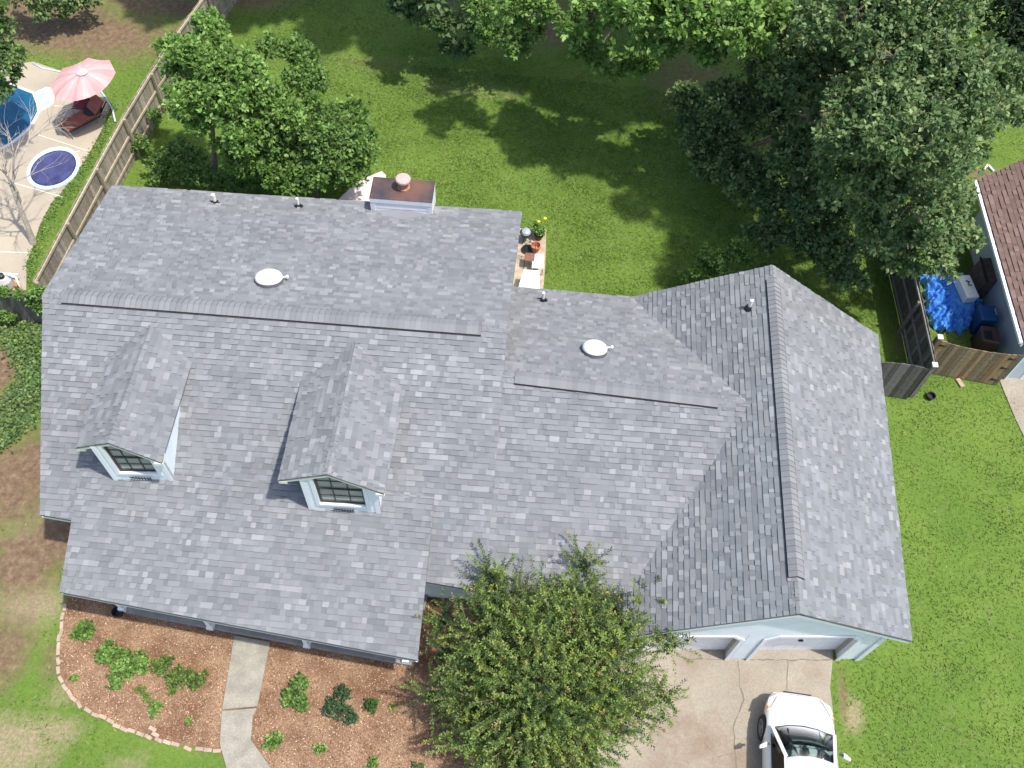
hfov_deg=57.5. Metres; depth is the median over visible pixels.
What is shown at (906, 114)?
oak tree
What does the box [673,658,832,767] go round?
driveway cracks
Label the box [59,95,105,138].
sun lounger
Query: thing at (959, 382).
edging brick
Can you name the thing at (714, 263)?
shrub
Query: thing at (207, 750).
edging brick
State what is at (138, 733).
edging brick
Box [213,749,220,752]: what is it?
edging brick
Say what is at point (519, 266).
back patio
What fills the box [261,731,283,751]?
garden plant
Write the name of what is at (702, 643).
garage door
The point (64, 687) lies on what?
edging brick
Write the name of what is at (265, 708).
wood mulch
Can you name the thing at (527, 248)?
saucer
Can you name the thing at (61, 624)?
edging brick
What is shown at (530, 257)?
patio chair
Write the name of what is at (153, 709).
garden plant
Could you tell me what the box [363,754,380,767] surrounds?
garden plant
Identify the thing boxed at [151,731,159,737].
edging brick
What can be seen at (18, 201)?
bare tree
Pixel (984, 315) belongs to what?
recycling bin
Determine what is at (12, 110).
swimming pool
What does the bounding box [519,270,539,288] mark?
folding table
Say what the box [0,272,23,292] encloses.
pool pump
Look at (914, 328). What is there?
wooden fence
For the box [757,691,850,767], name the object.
parked car
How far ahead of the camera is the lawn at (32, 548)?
27.71 m
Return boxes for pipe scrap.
[983,164,994,171]
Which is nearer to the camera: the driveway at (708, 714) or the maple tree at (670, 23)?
the driveway at (708, 714)
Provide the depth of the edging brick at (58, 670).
23.75 m
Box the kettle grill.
[520,228,531,243]
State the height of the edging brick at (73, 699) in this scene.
0.060 m
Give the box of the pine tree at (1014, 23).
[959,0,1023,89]
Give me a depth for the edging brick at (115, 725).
23.09 m
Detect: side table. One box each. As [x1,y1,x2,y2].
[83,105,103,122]
[532,254,542,274]
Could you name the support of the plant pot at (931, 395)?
on the lawn at (32, 548)
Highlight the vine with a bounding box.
[0,285,46,323]
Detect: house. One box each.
[40,173,911,666]
[969,159,1023,379]
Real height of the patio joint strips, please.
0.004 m
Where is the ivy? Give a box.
[0,318,41,452]
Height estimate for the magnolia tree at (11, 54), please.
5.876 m
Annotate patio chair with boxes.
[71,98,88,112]
[523,242,535,269]
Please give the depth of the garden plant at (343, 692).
23.41 m
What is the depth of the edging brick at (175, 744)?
22.92 m
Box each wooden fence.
[0,294,41,322]
[32,0,237,287]
[866,137,936,368]
[881,358,928,398]
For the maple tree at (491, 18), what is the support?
on the lawn at (32, 548)
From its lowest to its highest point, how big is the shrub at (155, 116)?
1.112 m
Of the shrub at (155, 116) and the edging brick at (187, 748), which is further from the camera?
the shrub at (155, 116)
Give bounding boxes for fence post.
[909,362,937,397]
[933,334,943,346]
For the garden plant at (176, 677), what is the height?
0.378 m
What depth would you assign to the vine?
28.26 m
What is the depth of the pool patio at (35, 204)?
33.03 m
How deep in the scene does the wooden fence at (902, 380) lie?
28.30 m
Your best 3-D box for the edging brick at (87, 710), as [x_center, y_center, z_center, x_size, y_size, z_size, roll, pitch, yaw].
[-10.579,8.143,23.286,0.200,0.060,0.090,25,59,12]
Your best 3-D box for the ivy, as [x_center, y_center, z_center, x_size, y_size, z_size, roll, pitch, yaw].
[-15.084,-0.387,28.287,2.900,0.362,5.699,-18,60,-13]
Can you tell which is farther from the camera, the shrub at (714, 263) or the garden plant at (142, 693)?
the shrub at (714, 263)
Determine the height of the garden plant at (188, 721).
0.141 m
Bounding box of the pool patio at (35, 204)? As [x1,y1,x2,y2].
[0,62,109,290]
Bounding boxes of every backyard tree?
[149,4,308,188]
[225,28,381,197]
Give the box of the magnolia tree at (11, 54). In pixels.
[0,0,27,104]
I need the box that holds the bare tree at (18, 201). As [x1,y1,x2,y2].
[0,78,75,244]
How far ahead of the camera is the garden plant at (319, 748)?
22.94 m
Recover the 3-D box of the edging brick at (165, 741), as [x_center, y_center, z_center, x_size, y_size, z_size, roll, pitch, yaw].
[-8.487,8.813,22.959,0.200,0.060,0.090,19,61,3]
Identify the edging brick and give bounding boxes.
[56,647,60,655]
[56,657,60,665]
[56,666,60,674]
[57,675,64,683]
[59,621,63,628]
[60,612,64,619]
[61,683,67,690]
[66,689,72,696]
[69,696,77,702]
[76,700,82,708]
[84,707,91,713]
[91,712,99,717]
[98,714,106,719]
[106,718,114,724]
[112,723,120,728]
[127,728,135,733]
[136,731,144,736]
[144,733,152,740]
[148,725,156,731]
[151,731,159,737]
[154,737,162,743]
[162,739,171,744]
[171,741,179,746]
[183,745,191,751]
[195,747,203,750]
[203,748,211,751]
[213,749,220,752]
[955,378,964,387]
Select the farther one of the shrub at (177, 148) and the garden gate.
the shrub at (177, 148)
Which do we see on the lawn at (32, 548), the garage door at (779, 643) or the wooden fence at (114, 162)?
the wooden fence at (114, 162)
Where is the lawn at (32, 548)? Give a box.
[0,0,1023,767]
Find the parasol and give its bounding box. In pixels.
[50,58,115,100]
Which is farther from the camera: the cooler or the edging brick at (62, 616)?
the cooler
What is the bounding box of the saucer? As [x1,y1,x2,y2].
[522,244,532,252]
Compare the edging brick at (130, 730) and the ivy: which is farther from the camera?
the ivy
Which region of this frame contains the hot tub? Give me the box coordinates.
[27,147,79,188]
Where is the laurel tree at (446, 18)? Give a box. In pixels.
[383,0,480,60]
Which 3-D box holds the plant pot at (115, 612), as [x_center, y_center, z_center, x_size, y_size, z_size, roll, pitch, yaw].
[-10.359,6.015,24.556,0.302,0.200,0.302,6,58,1]
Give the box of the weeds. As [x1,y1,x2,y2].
[22,103,122,285]
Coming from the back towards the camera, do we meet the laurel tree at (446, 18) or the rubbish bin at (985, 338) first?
the laurel tree at (446, 18)
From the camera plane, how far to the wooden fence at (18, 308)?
28.84 m
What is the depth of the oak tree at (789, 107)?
29.44 m
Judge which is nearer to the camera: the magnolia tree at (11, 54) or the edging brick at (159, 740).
the edging brick at (159, 740)
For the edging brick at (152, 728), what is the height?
0.060 m
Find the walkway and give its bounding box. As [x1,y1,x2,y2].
[220,635,270,767]
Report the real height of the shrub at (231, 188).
1.362 m
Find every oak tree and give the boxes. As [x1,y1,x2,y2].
[665,19,876,292]
[785,0,1023,284]
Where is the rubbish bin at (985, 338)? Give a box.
[970,326,999,351]
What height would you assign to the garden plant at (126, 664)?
0.513 m
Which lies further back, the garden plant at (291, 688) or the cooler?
the cooler
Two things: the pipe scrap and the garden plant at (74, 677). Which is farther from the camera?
the pipe scrap
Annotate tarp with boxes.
[919,268,982,335]
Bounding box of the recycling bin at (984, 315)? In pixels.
[969,305,998,333]
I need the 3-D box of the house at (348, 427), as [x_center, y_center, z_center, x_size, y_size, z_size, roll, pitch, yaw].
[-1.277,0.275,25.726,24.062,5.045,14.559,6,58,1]
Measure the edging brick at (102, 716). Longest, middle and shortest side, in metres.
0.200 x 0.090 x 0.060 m
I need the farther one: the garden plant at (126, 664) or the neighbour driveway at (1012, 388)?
the neighbour driveway at (1012, 388)
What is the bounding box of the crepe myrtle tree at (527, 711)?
[396,531,701,767]
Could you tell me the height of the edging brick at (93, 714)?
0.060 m
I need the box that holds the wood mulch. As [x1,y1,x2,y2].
[60,596,606,767]
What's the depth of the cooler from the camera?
30.58 m
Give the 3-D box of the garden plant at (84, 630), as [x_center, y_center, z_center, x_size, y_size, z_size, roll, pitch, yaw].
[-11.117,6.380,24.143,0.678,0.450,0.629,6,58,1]
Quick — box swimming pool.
[0,83,54,149]
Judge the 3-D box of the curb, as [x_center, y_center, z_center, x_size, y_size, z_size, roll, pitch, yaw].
[-16.248,-11.185,35.185,4.881,0.068,0.757,35,63,18]
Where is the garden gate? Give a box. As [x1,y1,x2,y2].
[932,336,1021,384]
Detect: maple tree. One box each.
[460,0,560,60]
[550,0,816,83]
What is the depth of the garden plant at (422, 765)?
22.84 m
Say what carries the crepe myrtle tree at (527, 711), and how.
on the lawn at (32, 548)
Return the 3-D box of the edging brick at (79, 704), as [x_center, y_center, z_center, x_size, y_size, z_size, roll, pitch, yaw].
[-10.829,8.022,23.351,0.090,0.060,0.200,-33,63,-22]
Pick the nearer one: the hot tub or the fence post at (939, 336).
the fence post at (939, 336)
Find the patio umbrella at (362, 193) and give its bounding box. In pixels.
[339,171,385,200]
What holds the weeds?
on the lawn at (32, 548)
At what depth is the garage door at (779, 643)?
24.40 m
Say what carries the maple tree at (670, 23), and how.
on the lawn at (32, 548)
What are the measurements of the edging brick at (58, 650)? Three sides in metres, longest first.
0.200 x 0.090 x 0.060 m
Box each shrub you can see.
[5,0,105,23]
[130,106,163,152]
[139,133,220,190]
[211,169,264,193]
[677,236,756,283]
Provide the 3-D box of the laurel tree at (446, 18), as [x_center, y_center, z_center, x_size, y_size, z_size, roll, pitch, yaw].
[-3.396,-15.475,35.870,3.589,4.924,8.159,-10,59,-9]
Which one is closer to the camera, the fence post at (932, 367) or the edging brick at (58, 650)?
the edging brick at (58, 650)
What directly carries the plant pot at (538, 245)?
on the back patio at (519, 266)
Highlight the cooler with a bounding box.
[954,275,978,302]
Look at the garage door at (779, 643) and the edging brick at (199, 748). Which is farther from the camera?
the garage door at (779, 643)
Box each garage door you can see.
[644,638,732,649]
[760,638,846,649]
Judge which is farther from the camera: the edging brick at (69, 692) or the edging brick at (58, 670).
the edging brick at (58, 670)
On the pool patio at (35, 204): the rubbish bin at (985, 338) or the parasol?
the parasol
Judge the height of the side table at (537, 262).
0.420 m
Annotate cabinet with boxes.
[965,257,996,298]
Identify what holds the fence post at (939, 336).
on the lawn at (32, 548)
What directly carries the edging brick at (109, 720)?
on the lawn at (32, 548)
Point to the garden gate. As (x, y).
(970, 364)
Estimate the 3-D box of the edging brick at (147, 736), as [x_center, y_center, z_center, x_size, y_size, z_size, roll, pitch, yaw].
[-8.964,8.701,23.009,0.200,0.060,0.090,25,67,12]
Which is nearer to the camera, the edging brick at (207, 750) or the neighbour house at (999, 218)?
the edging brick at (207, 750)
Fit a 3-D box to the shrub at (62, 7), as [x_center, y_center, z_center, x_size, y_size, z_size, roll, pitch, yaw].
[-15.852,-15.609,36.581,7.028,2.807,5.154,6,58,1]
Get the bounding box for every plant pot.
[111,606,122,616]
[531,241,540,252]
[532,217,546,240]
[927,391,935,399]
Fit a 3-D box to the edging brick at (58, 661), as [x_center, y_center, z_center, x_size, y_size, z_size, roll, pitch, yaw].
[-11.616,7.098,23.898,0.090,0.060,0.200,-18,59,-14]
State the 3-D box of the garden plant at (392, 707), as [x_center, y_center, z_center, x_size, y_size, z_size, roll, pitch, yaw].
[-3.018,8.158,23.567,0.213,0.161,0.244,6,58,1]
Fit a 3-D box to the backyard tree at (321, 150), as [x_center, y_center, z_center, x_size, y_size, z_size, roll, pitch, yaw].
[-6.756,-8.362,31.229,5.010,4.760,5.387,6,58,1]
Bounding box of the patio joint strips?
[0,105,106,252]
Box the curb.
[32,63,115,121]
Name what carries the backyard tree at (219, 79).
on the lawn at (32, 548)
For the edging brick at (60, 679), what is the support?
on the lawn at (32, 548)
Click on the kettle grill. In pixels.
(525, 233)
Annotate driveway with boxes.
[593,649,834,767]
[1000,378,1023,435]
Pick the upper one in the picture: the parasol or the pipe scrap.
the parasol
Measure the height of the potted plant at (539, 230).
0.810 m
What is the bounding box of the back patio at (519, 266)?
[513,228,545,288]
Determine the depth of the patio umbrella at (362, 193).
32.85 m
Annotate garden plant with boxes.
[68,619,95,641]
[68,674,79,681]
[93,637,150,690]
[135,684,152,704]
[147,699,163,719]
[148,654,211,696]
[184,716,192,725]
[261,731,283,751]
[275,671,309,713]
[313,742,327,754]
[320,683,358,725]
[362,697,379,714]
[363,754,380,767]
[388,703,396,711]
[411,761,426,767]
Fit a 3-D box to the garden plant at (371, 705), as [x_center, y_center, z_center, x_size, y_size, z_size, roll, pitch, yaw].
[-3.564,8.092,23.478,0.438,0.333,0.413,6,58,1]
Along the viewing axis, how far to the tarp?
30.86 m

